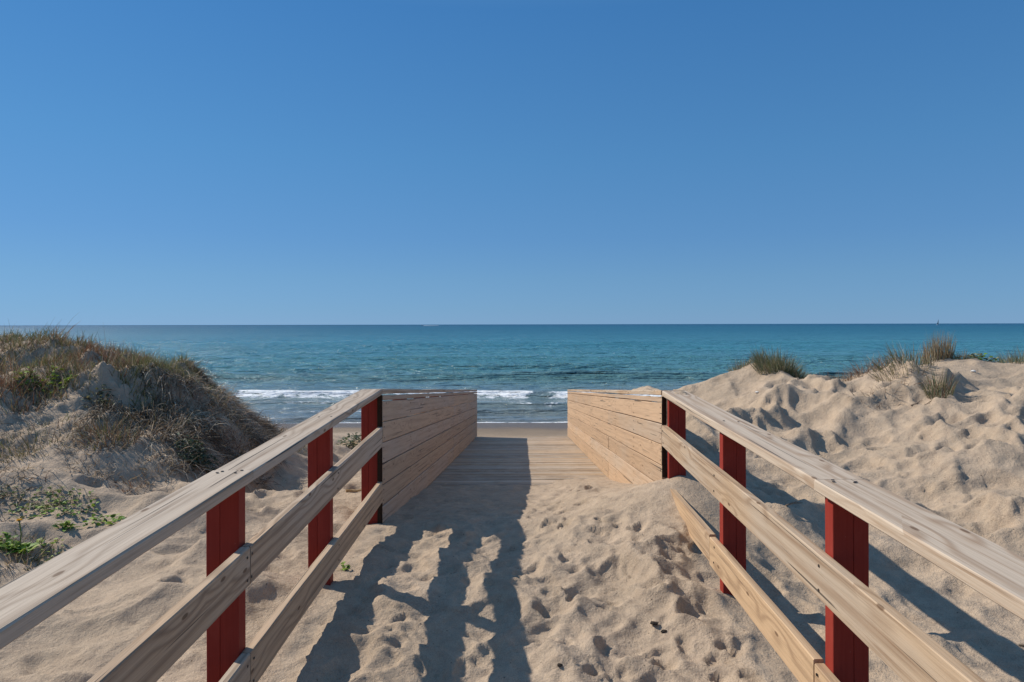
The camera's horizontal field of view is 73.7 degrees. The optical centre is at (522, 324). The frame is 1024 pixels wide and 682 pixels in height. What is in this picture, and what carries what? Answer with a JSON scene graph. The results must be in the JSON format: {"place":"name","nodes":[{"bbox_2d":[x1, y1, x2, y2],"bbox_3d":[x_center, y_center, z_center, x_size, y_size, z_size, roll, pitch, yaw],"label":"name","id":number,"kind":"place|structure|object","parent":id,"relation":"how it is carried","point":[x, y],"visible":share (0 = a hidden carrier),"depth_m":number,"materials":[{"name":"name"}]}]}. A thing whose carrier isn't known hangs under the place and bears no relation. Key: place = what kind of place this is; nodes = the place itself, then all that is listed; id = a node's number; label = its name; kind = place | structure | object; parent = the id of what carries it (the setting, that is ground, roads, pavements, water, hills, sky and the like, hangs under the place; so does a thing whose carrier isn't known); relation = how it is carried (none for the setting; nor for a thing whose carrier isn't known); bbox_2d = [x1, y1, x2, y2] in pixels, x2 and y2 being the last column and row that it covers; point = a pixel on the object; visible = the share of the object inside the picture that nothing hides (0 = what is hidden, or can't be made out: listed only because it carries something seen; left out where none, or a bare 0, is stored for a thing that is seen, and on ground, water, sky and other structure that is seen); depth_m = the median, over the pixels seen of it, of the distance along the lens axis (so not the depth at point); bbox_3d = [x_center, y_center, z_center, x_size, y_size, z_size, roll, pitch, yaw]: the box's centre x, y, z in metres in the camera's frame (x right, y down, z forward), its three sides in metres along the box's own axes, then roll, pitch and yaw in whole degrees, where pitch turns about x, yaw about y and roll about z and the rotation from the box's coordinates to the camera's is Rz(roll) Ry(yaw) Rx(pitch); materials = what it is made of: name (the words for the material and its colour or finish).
{"place":"outdoors","nodes":[
{"label":"outdoors","id":0,"kind":"place"},
{"bbox_2d":[0,315,228,415],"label":"dune grass","id":1,"kind":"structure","parent":0,"point":[136,360],"depth_m":7.66,"materials":[{"name":"brown plant"}]},
{"bbox_2d":[0,333,1023,681],"bbox_3d":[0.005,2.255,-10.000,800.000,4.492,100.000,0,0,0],"label":"sand ground","id":2,"kind":"structure","parent":0,"point":[584,579],"depth_m":4.65,"materials":[{"name":"beige sand"}]},
{"bbox_2d":[0,532,24,549],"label":"leafy plant","id":3,"kind":"object","parent":2,"relation":"on","point":[8,540],"visible":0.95,"depth_m":4.63,"materials":[{"name":"green plant"}]},
{"bbox_2d":[0,484,24,502],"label":"leafy plant","id":4,"kind":"object","parent":2,"relation":"on","point":[2,493],"visible":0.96,"depth_m":5.37,"materials":[{"name":"green plant"}]},
{"bbox_2d":[0,518,39,554],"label":"flowering plant","id":5,"kind":"object","parent":2,"relation":"on","point":[20,547],"visible":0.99,"depth_m":4.60,"materials":[{"name":"green plant"}]},
{"bbox_2d":[12,367,39,390],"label":"leafy plant","id":6,"kind":"object","parent":2,"relation":"on","point":[20,373],"visible":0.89,"depth_m":7.10,"materials":[{"name":"green plant"}]},
{"bbox_2d":[0,431,54,463],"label":"grass clump","id":7,"kind":"object","parent":2,"relation":"on","point":[1,445],"visible":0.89,"depth_m":6.15,"materials":[{"name":"plant"}]},
{"bbox_2d":[0,360,60,414],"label":"grass clump","id":8,"kind":"object","parent":2,"relation":"on","point":[11,405],"visible":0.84,"depth_m":6.90,"materials":[{"name":"green plant"}]},
{"bbox_2d":[0,529,70,570],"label":"leafy plant","id":9,"kind":"object","parent":2,"relation":"on","point":[24,561],"visible":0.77,"depth_m":4.60,"materials":[{"name":"green plant"}]},
{"bbox_2d":[0,410,94,459],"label":"grass clump","id":10,"kind":"object","parent":2,"relation":"on","point":[33,428],"visible":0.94,"depth_m":6.31,"materials":[{"name":"beige plant"}]},
{"bbox_2d":[25,538,72,560],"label":"leafy plant","id":11,"kind":"object","parent":2,"relation":"on","point":[38,540],"visible":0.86,"depth_m":4.74,"materials":[{"name":"green plant"}]},
{"bbox_2d":[3,487,98,518],"bbox_3d":[-3.642,1.383,5.299,0.677,0.173,0.440,0,0,0],"label":"leafy plant","id":12,"kind":"object","parent":2,"relation":"on","point":[60,504],"visible":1,"depth_m":5.30,"materials":[{"name":"plant"}]},
{"bbox_2d":[30,366,76,393],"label":"leafy plant","id":13,"kind":"object","parent":2,"relation":"on","point":[52,382],"visible":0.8,"depth_m":7.14,"materials":[{"name":"green plant"}]},
{"bbox_2d":[26,354,99,406],"bbox_3d":[-4.822,0.586,7.177,0.731,0.563,0.701,0,0,31],"label":"grass clump","id":14,"kind":"object","parent":2,"relation":"on","point":[66,385],"visible":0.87,"depth_m":7.11,"materials":[{"name":"brown plant"}]},
{"bbox_2d":[52,520,80,531],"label":"leafy plant","id":15,"kind":"object","parent":2,"relation":"on","point":[66,524],"visible":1,"depth_m":4.99,"materials":[{"name":"green plant"}]},
{"bbox_2d":[61,450,120,482],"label":"grass clump","id":16,"kind":"object","parent":2,"relation":"on","point":[88,468],"visible":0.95,"depth_m":5.95,"materials":[{"name":"beige plant"}]},
{"bbox_2d":[81,384,115,409],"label":"leafy plant","id":17,"kind":"object","parent":2,"relation":"on","point":[102,392],"visible":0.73,"depth_m":6.98,"materials":[{"name":"green plant"}]},
{"bbox_2d":[83,514,126,526],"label":"leafy plant","id":18,"kind":"object","parent":2,"relation":"on","point":[107,522],"visible":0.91,"depth_m":5.13,"materials":[{"name":"green plant"}]},
{"bbox_2d":[70,412,144,450],"bbox_3d":[-3.945,0.994,6.460,0.696,0.359,0.638,0,0,-26],"label":"grass clump","id":19,"kind":"object","parent":2,"relation":"on","point":[91,430],"visible":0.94,"depth_m":6.45,"materials":[{"name":"brown plant"}]},
{"bbox_2d":[0,379,250,525],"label":"trailing stems","id":20,"kind":"object","parent":2,"relation":"on","point":[5,468],"visible":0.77,"depth_m":6.13,"materials":[{"name":"plant"}]},
{"bbox_2d":[103,459,155,493],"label":"grass clump","id":21,"kind":"object","parent":2,"relation":"on","point":[132,483],"visible":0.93,"depth_m":6.00,"materials":[{"name":"beige plant"}]},
{"bbox_2d":[116,400,197,432],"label":"grass clump","id":22,"kind":"object","parent":2,"relation":"on","point":[186,420],"visible":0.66,"depth_m":7.08,"materials":[{"name":"brown plant"}]},
{"bbox_2d":[131,447,182,484],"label":"grass clump","id":23,"kind":"object","parent":2,"relation":"on","point":[145,457],"visible":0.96,"depth_m":6.24,"materials":[{"name":"beige plant"}]},
{"bbox_2d":[59,354,295,492],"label":"dead grass","id":24,"kind":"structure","parent":2,"relation":"on","point":[257,422],"depth_m":7.28,"materials":[{"name":"brown plant"}]},
{"bbox_2d":[152,369,212,414],"bbox_3d":[-3.782,0.747,7.559,0.642,0.548,0.644,0,0,0],"label":"grass clump","id":25,"kind":"object","parent":2,"relation":"on","point":[185,398],"visible":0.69,"depth_m":7.55,"materials":[{"name":"brown plant"}]},
{"bbox_2d":[173,433,219,472],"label":"leafy plant","id":26,"kind":"object","parent":2,"relation":"on","point":[203,456],"visible":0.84,"depth_m":6.58,"materials":[{"name":"green plant"}]},
{"bbox_2d":[186,376,247,426],"bbox_3d":[-3.662,0.920,8.166,0.749,0.670,0.814,0,0,0],"label":"grass clump","id":27,"kind":"object","parent":2,"relation":"on","point":[233,412],"visible":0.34,"depth_m":8.20,"materials":[{"name":"brown plant"}]},
{"bbox_2d":[194,404,256,454],"bbox_3d":[-3.253,1.220,7.578,0.842,0.756,0.797,0,0,27],"label":"grass clump","id":28,"kind":"object","parent":2,"relation":"on","point":[230,421],"visible":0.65,"depth_m":7.65,"materials":[{"name":"brown plant"}]},
{"bbox_2d":[0,389,476,681],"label":"railing","id":29,"kind":"object","parent":2,"relation":"on","point":[398,456],"visible":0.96,"depth_m":2.96,"materials":[{"name":"brown wood"}]},
{"bbox_2d":[214,420,273,483],"bbox_3d":[-3.087,1.384,7.531,0.689,0.755,0.720,0,0,-29],"label":"grass clump","id":30,"kind":"object","parent":2,"relation":"on","point":[245,448],"visible":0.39,"depth_m":7.57,"materials":[{"name":"brown plant"}]},
{"bbox_2d":[262,414,291,433],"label":"grass clump","id":31,"kind":"object","parent":2,"relation":"on","point":[275,424],"visible":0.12,"depth_m":9.75,"materials":[{"name":"brown plant"}]},
{"bbox_2d":[273,424,307,454],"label":"grass clump","id":32,"kind":"object","parent":2,"relation":"on","point":[299,449],"visible":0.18,"depth_m":9.62,"materials":[{"name":"plant"}]},
{"bbox_2d":[341,561,350,570],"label":"leafy sprig","id":33,"kind":"object","parent":2,"relation":"on","point":[344,568],"visible":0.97,"depth_m":4.50,"materials":[{"name":"green plant"}]},
{"bbox_2d":[337,432,360,447],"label":"leafy plant","id":34,"kind":"object","parent":2,"relation":"on","point":[356,436],"visible":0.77,"depth_m":12.21,"materials":[{"name":"green plant"}]},
{"bbox_2d":[346,489,360,491],"bbox_3d":[-1.774,1.775,7.307,0.226,0.032,0.040,0,0,-9],"label":"stick","id":35,"kind":"object","parent":2,"relation":"on","point":[350,490],"visible":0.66,"depth_m":7.29,"materials":[{"name":"brown wood"}]},
{"bbox_2d":[431,436,605,488],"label":"boardwalk","id":36,"kind":"structure","parent":2,"relation":"on","point":[535,460],"depth_m":11.02,"materials":[{"name":"brown wood"}]},
{"bbox_2d":[631,386,659,390],"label":"sand drift","id":37,"kind":"object","parent":2,"relation":"on","point":[646,388],"visible":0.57,"depth_m":6.70,"materials":[{"name":"beige sand"}]},
{"bbox_2d":[674,391,688,394],"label":"sand drift","id":38,"kind":"object","parent":2,"relation":"on","point":[681,392],"visible":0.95,"depth_m":5.41,"materials":[{"name":"beige sand"}]},
{"bbox_2d":[726,358,753,371],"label":"grass tuft","id":39,"kind":"object","parent":2,"relation":"on","point":[738,367],"visible":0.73,"depth_m":10.41,"materials":[{"name":"green plant"}]},
{"bbox_2d":[744,344,814,378],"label":"grass tuft","id":40,"kind":"object","parent":2,"relation":"on","point":[772,365],"visible":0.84,"depth_m":9.94,"materials":[{"name":"green plant"}]},
{"bbox_2d":[567,389,1023,681],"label":"railing","id":41,"kind":"object","parent":2,"relation":"on","point":[620,436],"visible":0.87,"depth_m":2.83,"materials":[{"name":"brown wood"}]},
{"bbox_2d":[827,352,904,380],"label":"grass tuft","id":42,"kind":"object","parent":2,"relation":"on","point":[855,374],"visible":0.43,"depth_m":8.91,"materials":[{"name":"brown plant"}]},
{"bbox_2d":[846,377,927,408],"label":"grass tuft","id":43,"kind":"object","parent":2,"relation":"on","point":[862,393],"visible":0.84,"depth_m":7.75,"materials":[{"name":"beige plant"}]},
{"bbox_2d":[866,341,937,381],"bbox_3d":[4.534,0.430,8.203,0.870,0.541,0.854,0,0,0],"label":"grass tuft","id":44,"kind":"object","parent":2,"relation":"on","point":[895,355],"visible":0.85,"depth_m":8.16,"materials":[{"name":"plant"}]},
{"bbox_2d":[918,331,956,364],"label":"grass tuft","id":45,"kind":"object","parent":2,"relation":"on","point":[944,351],"visible":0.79,"depth_m":9.67,"materials":[{"name":"beige plant"}]},
{"bbox_2d":[916,363,960,398],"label":"grass tuft","id":46,"kind":"object","parent":2,"relation":"on","point":[942,382],"visible":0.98,"depth_m":7.49,"materials":[{"name":"beige plant"}]},
{"bbox_2d":[949,349,970,359],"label":"grass tuft","id":47,"kind":"object","parent":2,"relation":"on","point":[965,356],"visible":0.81,"depth_m":9.55,"materials":[{"name":"green plant"}]},
{"bbox_2d":[957,351,997,361],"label":"leafy plant","id":48,"kind":"object","parent":2,"relation":"on","point":[973,355],"visible":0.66,"depth_m":9.60,"materials":[{"name":"green plant"}]},
{"bbox_2d":[983,347,1023,363],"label":"grass tuft","id":49,"kind":"object","parent":2,"relation":"on","point":[1016,360],"visible":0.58,"depth_m":10.47,"materials":[{"name":"green plant"}]},
{"bbox_2d":[0,323,1023,423],"bbox_3d":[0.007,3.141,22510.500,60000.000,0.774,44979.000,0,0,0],"label":"sea","id":50,"kind":"structure","parent":0,"point":[509,373],"depth_m":79.81,"materials":[{"name":"liquid"}]},
{"bbox_2d":[0,0,1023,324],"label":"sky","id":51,"kind":"structure","parent":0,"point":[163,162],"materials":[{"name":"blue"}]}
]}

